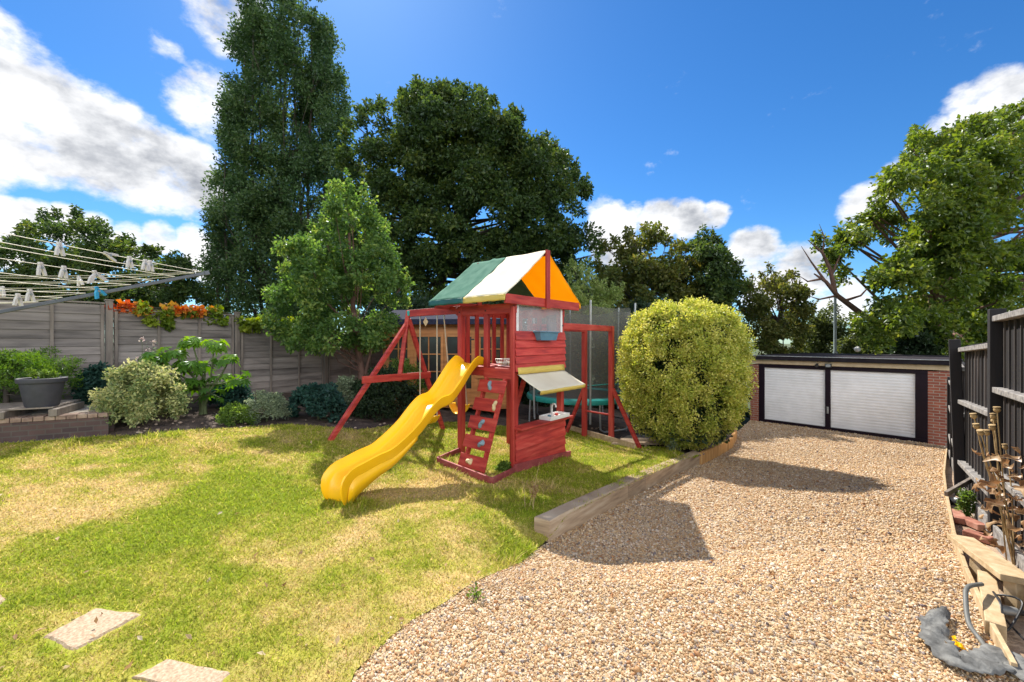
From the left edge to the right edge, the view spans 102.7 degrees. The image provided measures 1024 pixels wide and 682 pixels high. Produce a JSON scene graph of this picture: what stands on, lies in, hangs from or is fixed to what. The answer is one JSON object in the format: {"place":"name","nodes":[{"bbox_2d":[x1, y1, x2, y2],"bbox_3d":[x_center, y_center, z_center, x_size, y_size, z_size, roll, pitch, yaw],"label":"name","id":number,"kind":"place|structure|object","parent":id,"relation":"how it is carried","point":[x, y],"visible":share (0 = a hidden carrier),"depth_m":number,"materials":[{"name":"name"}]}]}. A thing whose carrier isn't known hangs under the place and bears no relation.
{"place":"outdoors","nodes":[
{"label":"outdoors","id":0,"kind":"place"},
{"bbox_2d":[18,404,96,415],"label":"patio","id":1,"kind":"structure","parent":0,"point":[45,411],"depth_m":6.25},
{"bbox_2d":[0,399,83,419],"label":"slab","id":2,"kind":"object","parent":1,"relation":"on","point":[7,410],"visible":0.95,"depth_m":5.94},
{"bbox_2d":[15,376,67,407],"bbox_3d":[-6.824,0.738,5.950,0.512,0.410,0.512,0,0,0],"label":"flower pot","id":3,"kind":"object","parent":2,"relation":"on","point":[38,392],"visible":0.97,"depth_m":5.81,"materials":[{"name":"plastic"}]},
{"bbox_2d":[23,367,61,378],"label":"pot plants","id":4,"kind":"object","parent":3,"relation":"in","point":[45,374],"visible":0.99,"depth_m":5.92,"materials":[{"name":"green plant"}]},
{"bbox_2d":[0,420,699,681],"bbox_3d":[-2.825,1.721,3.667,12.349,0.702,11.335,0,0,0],"label":"lawn","id":5,"kind":"structure","parent":0,"point":[232,671],"depth_m":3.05,"materials":[{"name":"plant"}]},
{"bbox_2d":[43,608,139,650],"bbox_3d":[-2.446,1.668,2.385,0.375,0.044,0.365,0,0,15],"label":"stepping stone","id":6,"kind":"object","parent":5,"relation":"on","point":[76,633],"visible":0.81,"depth_m":2.36,"materials":[{"name":"stone"}]},
{"bbox_2d":[0,232,209,313],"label":"rotary airer","id":7,"kind":"object","parent":5,"relation":"on","point":[62,299],"visible":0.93,"depth_m":2.93,"materials":[{"name":"grey paint"}]},
{"bbox_2d":[0,286,5,296],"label":"clothes peg","id":8,"kind":"object","parent":7,"relation":"attached to","point":[2,287],"visible":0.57,"depth_m":3.17,"materials":[{"name":"white plastic"}]},
{"bbox_2d":[12,293,23,305],"bbox_3d":[-3.165,-0.265,2.624,0.021,0.080,0.049,0,0,0],"label":"clothes peg","id":9,"kind":"object","parent":7,"relation":"attached to","point":[17,299],"visible":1,"depth_m":2.62,"materials":[{"name":"white plastic"}]},
{"bbox_2d":[25,289,35,301],"bbox_3d":[-3.086,-0.293,2.624,0.021,0.081,0.049,0,0,0],"label":"clothes peg","id":10,"kind":"object","parent":7,"relation":"attached to","point":[29,295],"visible":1,"depth_m":2.61,"materials":[{"name":"white plastic"}]},
{"bbox_2d":[36,262,46,275],"bbox_3d":[-2.835,-0.434,2.469,0.021,0.081,0.046,0,0,0],"label":"clothes peg","id":11,"kind":"object","parent":7,"relation":"attached to","point":[40,268],"visible":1,"depth_m":2.46,"materials":[{"name":"white plastic"}]},
{"bbox_2d":[54,242,65,255],"bbox_3d":[-2.631,-0.536,2.383,0.021,0.081,0.049,0,0,0],"label":"clothes peg","id":12,"kind":"object","parent":7,"relation":"attached to","point":[59,247],"visible":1,"depth_m":2.38,"materials":[{"name":"white plastic"}]},
{"bbox_2d":[58,266,67,278],"bbox_3d":[-2.828,-0.435,2.580,0.021,0.081,0.047,0,0,0],"label":"clothes peg","id":13,"kind":"object","parent":7,"relation":"attached to","point":[63,272],"visible":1,"depth_m":2.58,"materials":[{"name":"white plastic"}]},
{"bbox_2d":[77,276,83,285],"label":"clothes peg","id":14,"kind":"object","parent":7,"relation":"attached to","point":[79,279],"visible":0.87,"depth_m":3.41,"materials":[{"name":"white plastic"}]},
{"bbox_2d":[87,270,107,282],"bbox_3d":[-2.815,-0.430,2.783,0.020,0.096,0.126,0,0,4],"label":"clothes peg","id":15,"kind":"object","parent":7,"relation":"attached to","point":[92,277],"visible":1,"depth_m":2.76,"materials":[{"name":"white plastic"}]},
{"bbox_2d":[94,286,106,298],"bbox_3d":[-2.984,-0.347,2.971,0.020,0.092,0.081,0,0,4],"label":"clothes peg","id":16,"kind":"object","parent":7,"relation":"attached to","point":[97,291],"visible":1,"depth_m":2.94,"materials":[{"name":"blue plastic"}]},
{"bbox_2d":[103,251,117,261],"bbox_3d":[-2.613,-0.546,2.667,0.021,0.058,0.085,0,0,0],"label":"clothes peg","id":17,"kind":"object","parent":7,"relation":"attached to","point":[109,256],"visible":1,"depth_m":2.66,"materials":[{"name":"white plastic"}]},
{"bbox_2d":[125,256,133,267],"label":"clothes peg","id":18,"kind":"object","parent":7,"relation":"attached to","point":[129,261],"visible":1,"depth_m":2.78,"materials":[{"name":"white plastic"}]},
{"bbox_2d":[141,259,148,270],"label":"clothes peg","id":19,"kind":"object","parent":7,"relation":"attached to","point":[144,265],"visible":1,"depth_m":2.89,"materials":[{"name":"white plastic"}]},
{"bbox_2d":[148,260,153,271],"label":"clothes peg","id":20,"kind":"object","parent":7,"relation":"attached to","point":[150,265],"visible":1,"depth_m":2.94,"materials":[{"name":"white plastic"}]},
{"bbox_2d":[131,659,229,681],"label":"stepping stone","id":21,"kind":"object","parent":5,"relation":"on","point":[168,670],"visible":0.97,"depth_m":2.05,"materials":[{"name":"stone"}]},
{"bbox_2d":[0,441,946,673],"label":"fallen leaves","id":22,"kind":"object","parent":5,"relation":"on","point":[189,636],"visible":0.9,"depth_m":2.37,"materials":[{"name":"brown plant"}]},
{"bbox_2d":[321,250,641,504],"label":"play tower","id":23,"kind":"structure","parent":5,"relation":"on","point":[513,283],"depth_m":6.09,"materials":[{"name":"red"}]},
{"bbox_2d":[419,315,439,423],"bbox_3d":[-1.437,0.495,7.038,0.488,1.850,0.150,0,0,40],"label":"swing","id":24,"kind":"object","parent":23,"relation":"hanging from","point":[434,419],"visible":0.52,"depth_m":6.95,"materials":[{"name":"plastic"}]},
{"bbox_2d":[443,315,469,413],"bbox_3d":[-0.906,0.385,6.736,0.408,1.630,0.249,0,0,40],"label":"swing","id":25,"kind":"object","parent":23,"relation":"hanging from","point":[453,407],"visible":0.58,"depth_m":6.79,"materials":[{"name":"plastic"}]},
{"bbox_2d":[491,460,511,471],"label":"sandpit weeds","id":26,"kind":"object","parent":23,"relation":"in","point":[503,465],"visible":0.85,"depth_m":5.70,"materials":[{"name":"green plant"}]},
{"bbox_2d":[533,331,559,339],"bbox_3d":[0.522,-0.076,6.174,0.140,0.132,0.510,0,0,40],"label":"window box","id":27,"kind":"object","parent":23,"relation":"attached to","point":[544,335],"visible":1,"depth_m":6.07,"materials":[{"name":"blue plastic"}]},
{"bbox_2d":[539,403,569,420],"bbox_3d":[0.664,1.082,6.381,0.228,0.233,0.520,0,0,40],"label":"toy sink","id":28,"kind":"object","parent":23,"relation":"on","point":[552,415],"visible":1,"depth_m":6.36,"materials":[{"name":"white plastic"}]},
{"bbox_2d":[522,462,539,507],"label":"seed grass","id":29,"kind":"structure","parent":5,"relation":"on","point":[534,492],"depth_m":4.28,"materials":[{"name":"plant"}]},
{"bbox_2d":[534,482,627,541],"bbox_3d":[0.822,1.865,4.517,0.167,0.318,1.607,0,0,43],"label":"timber sleeper","id":30,"kind":"object","parent":5,"relation":"on","point":[547,523],"visible":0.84,"depth_m":4.31,"materials":[{"name":"wood"}]},
{"bbox_2d":[570,426,634,448],"bbox_3d":[1.785,1.973,8.473,0.030,0.132,1.971,0,0,-31],"label":"bed board","id":31,"kind":"object","parent":5,"relation":"on","point":[592,434],"visible":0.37,"depth_m":8.27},
{"bbox_2d":[618,473,645,498],"bbox_3d":[1.545,1.905,5.305,0.166,0.321,0.525,0,0,41],"label":"timber sleeper","id":32,"kind":"object","parent":5,"relation":"on","point":[639,487],"visible":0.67,"depth_m":5.24,"materials":[{"name":"wood"}]},
{"bbox_2d":[636,451,699,489],"bbox_3d":[2.505,2.022,6.426,0.166,0.471,2.419,0,0,41],"label":"timber sleeper","id":33,"kind":"object","parent":5,"relation":"on","point":[667,472],"visible":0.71,"depth_m":6.23,"materials":[{"name":"wood"}]},
{"bbox_2d":[109,392,732,547],"bbox_3d":[-1.350,1.794,9.000,18.300,1.517,14.000,0,0,0],"label":"soil bed","id":34,"kind":"object","parent":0,"point":[208,419],"visible":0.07,"depth_m":7.94,"materials":[{"name":"soil"}]},
{"bbox_2d":[0,345,86,402],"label":"juniper bush","id":35,"kind":"object","parent":34,"relation":"on","point":[37,360],"visible":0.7,"depth_m":6.46,"materials":[{"name":"green plant"}]},
{"bbox_2d":[69,360,120,404],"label":"hellebore clump","id":36,"kind":"object","parent":34,"relation":"on","point":[94,373],"visible":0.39,"depth_m":6.92,"materials":[{"name":"green plant"}]},
{"bbox_2d":[87,357,193,428],"bbox_3d":[-6.138,0.838,6.740,1.309,1.164,1.231,0,0,34],"label":"variegated shrub","id":37,"kind":"object","parent":34,"relation":"on","point":[126,392],"visible":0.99,"depth_m":6.50,"materials":[{"name":"green plant"}]},
{"bbox_2d":[136,337,159,365],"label":"rose stems","id":38,"kind":"object","parent":34,"relation":"on","point":[137,357],"visible":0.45,"depth_m":7.25,"materials":[{"name":"grey plant"}]},
{"bbox_2d":[127,336,251,414],"bbox_3d":[-6.003,0.617,7.353,2.636,1.419,1.214,0,0,0],"label":"fatsia shrub","id":39,"kind":"object","parent":34,"relation":"on","point":[201,388],"visible":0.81,"depth_m":7.35,"materials":[{"name":"green plant"}]},
{"bbox_2d":[208,380,253,409],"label":"hellebore clump","id":40,"kind":"object","parent":34,"relation":"on","point":[238,393],"visible":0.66,"depth_m":7.80,"materials":[{"name":"green plant"}]},
{"bbox_2d":[214,401,260,426],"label":"green shrub","id":41,"kind":"object","parent":34,"relation":"on","point":[229,412],"visible":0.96,"depth_m":6.87,"materials":[{"name":"green plant"}]},
{"bbox_2d":[241,389,291,423],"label":"sage shrub","id":42,"kind":"object","parent":34,"relation":"on","point":[268,402],"visible":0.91,"depth_m":7.11,"materials":[{"name":"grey plant"}]},
{"bbox_2d":[286,381,348,423],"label":"geranium clump","id":43,"kind":"object","parent":34,"relation":"on","point":[321,400],"visible":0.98,"depth_m":7.53,"materials":[{"name":"green plant"}]},
{"bbox_2d":[257,167,415,380],"bbox_3d":[-4.067,-1.308,9.897,3.345,5.797,2.949,0,0,0],"label":"young tree","id":44,"kind":"object","parent":34,"relation":"on","point":[342,272],"visible":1,"depth_m":9.25,"materials":[{"name":"green plant"}]},
{"bbox_2d":[336,375,362,414],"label":"silver shrub","id":45,"kind":"object","parent":34,"relation":"on","point":[343,383],"visible":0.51,"depth_m":8.45,"materials":[{"name":"grey plant"}]},
{"bbox_2d":[348,364,421,421],"bbox_3d":[-2.734,1.074,8.561,1.684,1.193,1.433,0,0,0],"label":"shade shrub","id":46,"kind":"object","parent":34,"relation":"on","point":[388,403],"visible":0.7,"depth_m":8.22,"materials":[{"name":"green plant"}]},
{"bbox_2d":[389,358,427,408],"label":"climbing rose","id":47,"kind":"object","parent":34,"relation":"on","point":[408,366],"visible":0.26,"depth_m":9.35,"materials":[{"name":"green plant"}]},
{"bbox_2d":[136,419,704,455],"bbox_3d":[0.472,1.837,7.859,12.950,1.103,3.809,0,0,-27],"label":"rubble","id":48,"kind":"object","parent":34,"relation":"on","point":[580,425],"visible":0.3,"depth_m":7.21,"materials":[{"name":"stone"}]},
{"bbox_2d":[375,310,505,408],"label":"summerhouse","id":49,"kind":"structure","parent":34,"relation":"on","point":[428,337],"depth_m":10.24,"materials":[{"name":"brown wood"}]},
{"bbox_2d":[386,334,409,371],"bbox_3d":[-2.860,0.350,10.326,0.620,1.060,0.045,0,0,3],"label":"window","id":50,"kind":"structure","parent":49,"relation":"in","point":[395,353],"depth_m":10.32,"materials":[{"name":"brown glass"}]},
{"bbox_2d":[414,334,443,393],"bbox_3d":[-2.089,0.710,10.274,0.766,1.780,0.058,0,0,3],"label":"door","id":51,"kind":"structure","parent":49,"relation":"in","point":[428,341],"depth_m":10.28,"materials":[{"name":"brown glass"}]},
{"bbox_2d":[444,334,473,404],"bbox_3d":[-1.317,0.710,10.228,0.766,1.780,0.058,0,0,3],"label":"door","id":52,"kind":"structure","parent":49,"relation":"in","point":[452,339],"depth_m":10.23,"materials":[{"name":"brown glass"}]},
{"bbox_2d":[478,334,505,375],"bbox_3d":[-0.495,0.350,10.184,0.720,1.060,0.045,0,0,3],"label":"window","id":53,"kind":"structure","parent":49,"relation":"in","point":[481,336],"depth_m":10.18,"materials":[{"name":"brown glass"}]},
{"bbox_2d":[526,300,635,432],"bbox_3d":[1.700,0.582,10.400,2.670,2.966,2.847,0,0,0],"label":"trampoline","id":54,"kind":"object","parent":34,"relation":"on","point":[597,379],"visible":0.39,"depth_m":9.22,"materials":[{"name":"teal plastic"}]},
{"bbox_2d":[563,254,625,408],"bbox_3d":[2.511,-0.158,13.145,2.384,5.247,1.955,0,0,0],"label":"pale shrub","id":55,"kind":"object","parent":34,"relation":"on","point":[595,289],"visible":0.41,"depth_m":12.85,"materials":[{"name":"green plant"}]},
{"bbox_2d":[611,434,664,444],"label":"stone slab","id":56,"kind":"structure","parent":34,"relation":"on","point":[643,440],"depth_m":8.34,"materials":[{"name":"stone"}]},
{"bbox_2d":[666,433,680,450],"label":"bed plant","id":57,"kind":"object","parent":34,"relation":"on","point":[672,445],"visible":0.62,"depth_m":7.57,"materials":[{"name":"green plant"}]},
{"bbox_2d":[614,295,758,450],"bbox_3d":[3.117,0.647,8.373,2.611,3.072,3.351,0,0,-37],"label":"clipped bush","id":58,"kind":"object","parent":34,"relation":"on","point":[682,395],"visible":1,"depth_m":7.34,"materials":[{"name":"green plant"}]},
{"bbox_2d":[700,427,736,463],"bbox_3d":[4.986,2.308,9.510,0.322,0.651,5.585,0,0,34],"label":"log edging","id":59,"kind":"object","parent":34,"relation":"on","point":[712,452],"visible":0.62,"depth_m":8.05,"materials":[{"name":"wood"}]},
{"bbox_2d":[495,358,509,365],"bbox_3d":[-0.069,0.315,6.069,0.304,0.108,0.204,0,0,40],"label":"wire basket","id":60,"kind":"object","parent":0,"point":[505,363],"visible":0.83,"depth_m":6.04,"materials":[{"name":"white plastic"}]},
{"bbox_2d":[0,0,1023,343],"label":"sky","id":61,"kind":"structure","parent":0,"point":[765,123],"materials":[{"name":"blue"}]},
{"bbox_2d":[351,344,886,681],"bbox_3d":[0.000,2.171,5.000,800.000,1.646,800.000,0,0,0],"label":"ground","id":62,"kind":"structure","parent":0,"point":[746,418],"depth_m":16.68,"materials":[{"name":"brown soil"}]},
{"bbox_2d":[0,411,117,443],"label":"brick retaining wall","id":63,"kind":"structure","parent":62,"relation":"on","point":[15,429],"depth_m":5.85,"materials":[{"name":"brick"}]},
{"bbox_2d":[0,203,219,310],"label":"round tree","id":64,"kind":"object","parent":62,"relation":"on","point":[180,292],"visible":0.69,"depth_m":31.26,"materials":[{"name":"green plant"}]},
{"bbox_2d":[0,298,382,402],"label":"lap panel fence","id":65,"kind":"object","parent":62,"relation":"on","point":[93,333],"visible":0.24,"depth_m":8.12,"materials":[{"name":"wood"}]},
{"bbox_2d":[108,299,216,318],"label":"scarlet creeper","id":66,"kind":"object","parent":65,"relation":"attached to","point":[201,310],"visible":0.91,"depth_m":8.39,"materials":[{"name":"orange plant"}]},
{"bbox_2d":[132,299,305,339],"bbox_3d":[-6.168,-0.398,9.655,0.500,0.875,4.172,0,0,36],"label":"green creeper","id":67,"kind":"object","parent":65,"relation":"attached to","point":[246,325],"visible":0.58,"depth_m":8.75,"materials":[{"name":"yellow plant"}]},
{"bbox_2d":[194,0,358,327],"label":"poplar tree","id":68,"kind":"object","parent":62,"relation":"on","point":[260,40],"visible":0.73,"depth_m":38.57,"materials":[{"name":"green plant"}]},
{"bbox_2d":[348,292,433,331],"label":"evergreen shrub","id":69,"kind":"object","parent":62,"relation":"on","point":[417,305],"visible":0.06,"depth_m":14.47,"materials":[{"name":"green plant"}]},
{"bbox_2d":[332,74,606,321],"bbox_3d":[-2.223,-7.466,24.784,17.966,18.912,10.946,0,0,0],"label":"oak tree","id":70,"kind":"object","parent":62,"relation":"on","point":[460,153],"visible":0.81,"depth_m":21.40,"materials":[{"name":"green plant"}]},
{"bbox_2d":[471,300,501,304],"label":"evergreen shrub","id":71,"kind":"object","parent":62,"relation":"on","point":[493,302],"depth_m":15.23,"materials":[{"name":"green plant"}]},
{"bbox_2d":[518,318,574,407],"bbox_3d":[1.016,1.293,13.990,3.820,4.914,3.104,0,0,0],"label":"evergreen shrub","id":72,"kind":"object","parent":62,"relation":"on","point":[525,400],"visible":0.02,"depth_m":12.97,"materials":[{"name":"green plant"}]},
{"bbox_2d":[592,307,623,409],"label":"evergreen shrub","id":73,"kind":"object","parent":62,"relation":"on","point":[604,406],"visible":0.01,"depth_m":13.61,"materials":[{"name":"green plant"}]},
{"bbox_2d":[592,220,710,312],"bbox_3d":[6.700,-1.381,19.023,6.651,8.327,5.891,0,0,0],"label":"bronze tree","id":74,"kind":"object","parent":62,"relation":"on","point":[637,271],"visible":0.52,"depth_m":17.20,"materials":[{"name":"green plant"}]},
{"bbox_2d":[605,293,700,408],"bbox_3d":[4.949,1.067,14.008,4.161,5.541,3.266,0,0,0],"label":"evergreen shrub","id":75,"kind":"object","parent":62,"relation":"on","point":[641,305],"depth_m":14.11,"materials":[{"name":"green plant"}]},
{"bbox_2d":[682,224,753,331],"bbox_3d":[8.975,-1.225,18.038,3.038,8.136,4.794,0,0,30],"label":"spiky tree","id":76,"kind":"object","parent":62,"relation":"on","point":[722,276],"visible":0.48,"depth_m":16.64,"materials":[{"name":"green plant"}]},
{"bbox_2d":[710,345,751,421],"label":"evergreen shrub","id":77,"kind":"object","parent":62,"relation":"on","point":[747,415],"depth_m":14.73,"materials":[{"name":"green plant"}]},
{"bbox_2d":[734,261,818,363],"bbox_3d":[11.283,-0.265,17.449,2.893,6.270,4.361,0,0,38],"label":"arching tree","id":78,"kind":"object","parent":62,"relation":"on","point":[791,325],"visible":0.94,"depth_m":16.59,"materials":[{"name":"green plant"}]},
{"bbox_2d":[792,298,855,352],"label":"shrub","id":79,"kind":"object","parent":62,"relation":"on","point":[820,339],"visible":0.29,"depth_m":22.62,"materials":[{"name":"green plant"}]},
{"bbox_2d":[833,268,853,352],"bbox_3d":[14.426,-0.285,17.842,0.719,5.770,0.254,0,0,32],"label":"street lamp","id":80,"kind":"object","parent":62,"relation":"on","point":[835,328],"visible":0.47,"depth_m":17.95,"materials":[{"name":"metal"}]},
{"bbox_2d":[749,353,949,446],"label":"brick garage","id":81,"kind":"structure","parent":62,"relation":"on","point":[898,396],"depth_m":12.02,"materials":[{"name":"brown brick"}]},
{"bbox_2d":[765,367,824,425],"bbox_3d":[9.042,1.750,13.145,0.016,1.760,1.651,0,0,-41],"label":"garage door","id":82,"kind":"structure","parent":81,"relation":"in","point":[791,395],"depth_m":13.10,"materials":[{"name":"white metal"}]},
{"bbox_2d":[854,347,860,351],"bbox_3d":[13.922,0.335,16.500,0.220,0.220,0.220,0,0,0],"label":"plastic ball","id":83,"kind":"object","parent":81,"relation":"on","point":[857,349],"visible":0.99,"depth_m":16.44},
{"bbox_2d":[831,370,914,437],"bbox_3d":[10.281,1.750,11.742,0.016,1.760,1.831,0,0,-41],"label":"garage door","id":84,"kind":"structure","parent":81,"relation":"in","point":[875,402],"depth_m":11.68,"materials":[{"name":"white metal"}]},
{"bbox_2d":[830,320,890,353],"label":"shrub","id":85,"kind":"object","parent":62,"relation":"on","point":[846,345],"visible":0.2,"depth_m":20.90,"materials":[{"name":"green plant"}]},
{"bbox_2d":[800,98,1023,361],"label":"cherry tree","id":86,"kind":"object","parent":62,"relation":"on","point":[966,189],"visible":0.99,"depth_m":14.37,"materials":[{"name":"green plant"}]},
{"bbox_2d":[887,320,948,354],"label":"bush","id":87,"kind":"object","parent":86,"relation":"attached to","point":[918,344],"visible":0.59,"depth_m":15.00,"materials":[{"name":"green plant"}]},
{"bbox_2d":[942,301,1013,358],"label":"shrub","id":88,"kind":"object","parent":62,"relation":"on","point":[979,337],"visible":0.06,"depth_m":18.60,"materials":[{"name":"green plant"}]},
{"bbox_2d":[947,308,1023,571],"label":"paling fence","id":89,"kind":"object","parent":62,"relation":"on","point":[984,378],"visible":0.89,"depth_m":3.69,"materials":[{"name":"wood"}]},
{"bbox_2d":[944,477,973,495],"bbox_3d":[4.899,1.581,4.475,0.638,0.135,0.030,0,0,-23],"label":"divider board","id":90,"kind":"object","parent":89,"relation":"attached to","point":[956,487],"visible":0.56,"depth_m":4.44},
{"bbox_2d":[322,420,1022,681],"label":"gravel driveway","id":91,"kind":"structure","parent":0,"point":[736,676],"depth_m":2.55,"materials":[{"name":"gravel"}]},
{"bbox_2d":[445,573,490,602],"bbox_3d":[-0.282,1.744,2.894,0.070,0.103,0.519,0,0,32],"label":"edging slip","id":92,"kind":"object","parent":91,"relation":"on","point":[451,600],"visible":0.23,"depth_m":2.69,"materials":[{"name":"stone"}]},
{"bbox_2d":[466,582,484,602],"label":"gravel weed","id":93,"kind":"object","parent":91,"relation":"on","point":[477,593],"visible":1,"depth_m":2.71,"materials":[{"name":"green plant"}]},
{"bbox_2d":[951,635,965,649],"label":"yellow flower","id":94,"kind":"object","parent":91,"relation":"on","point":[959,645],"visible":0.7,"depth_m":2.21,"materials":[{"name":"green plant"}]},
{"bbox_2d":[918,605,1023,681],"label":"membrane strip","id":95,"kind":"object","parent":91,"relation":"on","point":[986,658],"visible":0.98,"depth_m":2.12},
{"bbox_2d":[963,582,985,644],"bbox_3d":[2.680,1.565,2.361,0.106,0.169,0.602,0,0,44],"label":"hose","id":96,"kind":"object","parent":95,"relation":"on","point":[967,587],"visible":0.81,"depth_m":2.38,"materials":[{"name":"grey rubber"}]},
{"bbox_2d":[943,448,1017,678],"bbox_3d":[6.325,2.106,5.906,10.902,1.081,0.172,0,0,-45],"label":"board edging","id":97,"kind":"object","parent":91,"relation":"on","point":[997,637],"visible":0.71,"depth_m":2.59,"materials":[{"name":"wood"}]},
{"bbox_2d":[945,446,1023,679],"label":"side bed","id":98,"kind":"object","parent":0,"point":[1015,642],"visible":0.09,"depth_m":2.80,"materials":[{"name":"soil"}]},
{"bbox_2d":[949,497,960,505],"bbox_3d":[5.092,1.833,4.676,0.158,0.080,0.158,0,0,0],"label":"solar light","id":99,"kind":"object","parent":98,"relation":"on","point":[952,500],"visible":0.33,"depth_m":4.67,"materials":[{"name":"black metal"}]},
{"bbox_2d":[951,508,965,524],"bbox_3d":[4.582,1.802,4.209,0.100,0.072,0.345,0,0,40],"label":"broken brick","id":100,"kind":"object","parent":98,"relation":"on","point":[956,515],"visible":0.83,"depth_m":4.13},
{"bbox_2d":[952,487,976,516],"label":"weed clump","id":101,"kind":"object","parent":98,"relation":"on","point":[966,498],"visible":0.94,"depth_m":4.28,"materials":[{"name":"green plant"}]},
{"bbox_2d":[960,516,984,530],"bbox_3d":[4.536,1.794,4.026,0.100,0.068,0.224,0,0,10],"label":"broken brick","id":102,"kind":"object","parent":98,"relation":"on","point":[974,524],"visible":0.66,"depth_m":3.98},
{"bbox_2d":[962,529,993,544],"bbox_3d":[4.264,1.786,3.741,0.100,0.064,0.185,0,0,-18],"label":"broken brick","id":103,"kind":"object","parent":98,"relation":"on","point":[976,535],"visible":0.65,"depth_m":3.73,"materials":[{"name":"brick"}]},
{"bbox_2d":[947,533,1023,616],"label":"plank trestle","id":104,"kind":"object","parent":98,"relation":"on","point":[983,557],"visible":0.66,"depth_m":2.67,"materials":[{"name":"wood"}]},
{"bbox_2d":[977,570,1006,643],"bbox_3d":[2.930,1.605,2.507,0.616,0.150,0.080,0,0,-44],"label":"wood offcut","id":105,"kind":"object","parent":98,"relation":"on","point":[992,613],"visible":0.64,"depth_m":2.44,"materials":[{"name":"wood"}]},
{"bbox_2d":[969,406,1023,564],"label":"dried poppies","id":106,"kind":"object","parent":98,"relation":"on","point":[1000,502],"visible":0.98,"depth_m":3.15,"materials":[{"name":"brown plant"}]},
{"bbox_2d":[992,591,1023,639],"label":"cable","id":107,"kind":"object","parent":98,"relation":"on","point":[1010,627],"visible":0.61,"depth_m":2.38,"materials":[{"name":"black metal"}]},
{"bbox_2d":[1002,604,1023,615],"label":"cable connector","id":108,"kind":"object","parent":98,"relation":"on","point":[1010,610],"visible":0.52,"depth_m":2.45,"materials":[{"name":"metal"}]}
]}

